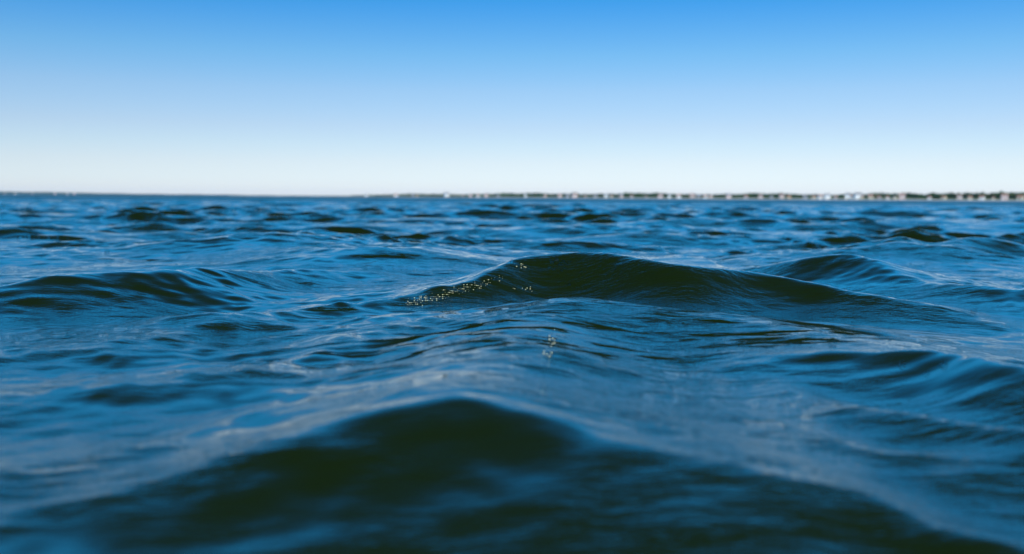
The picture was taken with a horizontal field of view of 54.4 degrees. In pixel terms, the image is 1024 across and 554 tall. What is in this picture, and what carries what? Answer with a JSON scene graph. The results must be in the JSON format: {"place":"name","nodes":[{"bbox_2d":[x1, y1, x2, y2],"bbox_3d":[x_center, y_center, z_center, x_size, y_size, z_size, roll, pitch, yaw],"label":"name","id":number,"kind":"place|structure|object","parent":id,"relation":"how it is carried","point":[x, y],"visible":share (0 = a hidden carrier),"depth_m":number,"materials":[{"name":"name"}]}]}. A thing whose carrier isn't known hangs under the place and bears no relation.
{"place":"outdoors","nodes":[
{"label":"outdoors","id":0,"kind":"place"},
{"bbox_2d":[0,191,228,195],"bbox_3d":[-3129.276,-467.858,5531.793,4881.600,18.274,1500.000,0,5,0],"label":"hills","id":1,"kind":"structure","parent":0,"point":[35,193],"depth_m":4927.16,"materials":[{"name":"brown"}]},
{"bbox_2d":[0,195,1023,553],"bbox_3d":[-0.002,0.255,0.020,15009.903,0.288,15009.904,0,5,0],"label":"water","id":2,"kind":"structure","parent":0,"point":[244,375],"depth_m":1.17,"materials":[{"name":"blue liquid"}]},
{"bbox_2d":[0,0,1023,195],"label":"sky","id":3,"kind":"structure","parent":0,"point":[211,97],"materials":[{"name":"blue"}]},
{"bbox_2d":[229,195,1023,200],"bbox_3d":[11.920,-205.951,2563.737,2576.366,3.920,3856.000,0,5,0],"label":"shore","id":4,"kind":"structure","parent":0,"point":[629,197],"depth_m":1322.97,"materials":[{"name":"beige plant"}]},
{"bbox_2d":[571,192,577,197],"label":"house","id":5,"kind":"structure","parent":4,"relation":"on","point":[574,195],"depth_m":1411.24,"materials":[{"name":"white paint"}]},
{"bbox_2d":[351,190,1023,198],"bbox_3d":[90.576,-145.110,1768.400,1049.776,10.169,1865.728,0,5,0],"label":"woodland","id":6,"kind":"object","parent":4,"relation":"on","point":[754,194],"visible":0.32,"depth_m":1324.66,"materials":[{"name":"green plant"}]},
{"bbox_2d":[824,193,830,198],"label":"house","id":7,"kind":"structure","parent":4,"relation":"on","point":[827,196],"depth_m":1024.05,"materials":[{"name":"white paint"}]},
{"bbox_2d":[845,193,850,198],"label":"house","id":8,"kind":"structure","parent":4,"relation":"on","point":[847,195],"depth_m":1001.09,"materials":[{"name":"white paint"}]},
{"bbox_2d":[854,192,861,198],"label":"house","id":9,"kind":"structure","parent":4,"relation":"on","point":[857,195],"depth_m":989.17,"materials":[{"name":"stone"}]},
{"bbox_2d":[899,193,905,198],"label":"house","id":10,"kind":"structure","parent":4,"relation":"on","point":[901,195],"depth_m":939.65,"materials":[{"name":"white paint"}]},
{"bbox_2d":[928,192,938,198],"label":"tree","id":11,"kind":"object","parent":4,"relation":"on","point":[934,195],"visible":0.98,"depth_m":951.66,"materials":[{"name":"green plant"}]},
{"bbox_2d":[1001,193,1008,199],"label":"house","id":12,"kind":"structure","parent":4,"relation":"on","point":[1004,196],"depth_m":831.91,"materials":[{"name":"white tile"}]},
{"bbox_2d":[1017,195,1023,199],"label":"house","id":13,"kind":"structure","parent":4,"relation":"on","point":[1020,197],"depth_m":822.11,"materials":[{"name":"white tile"}]}
]}

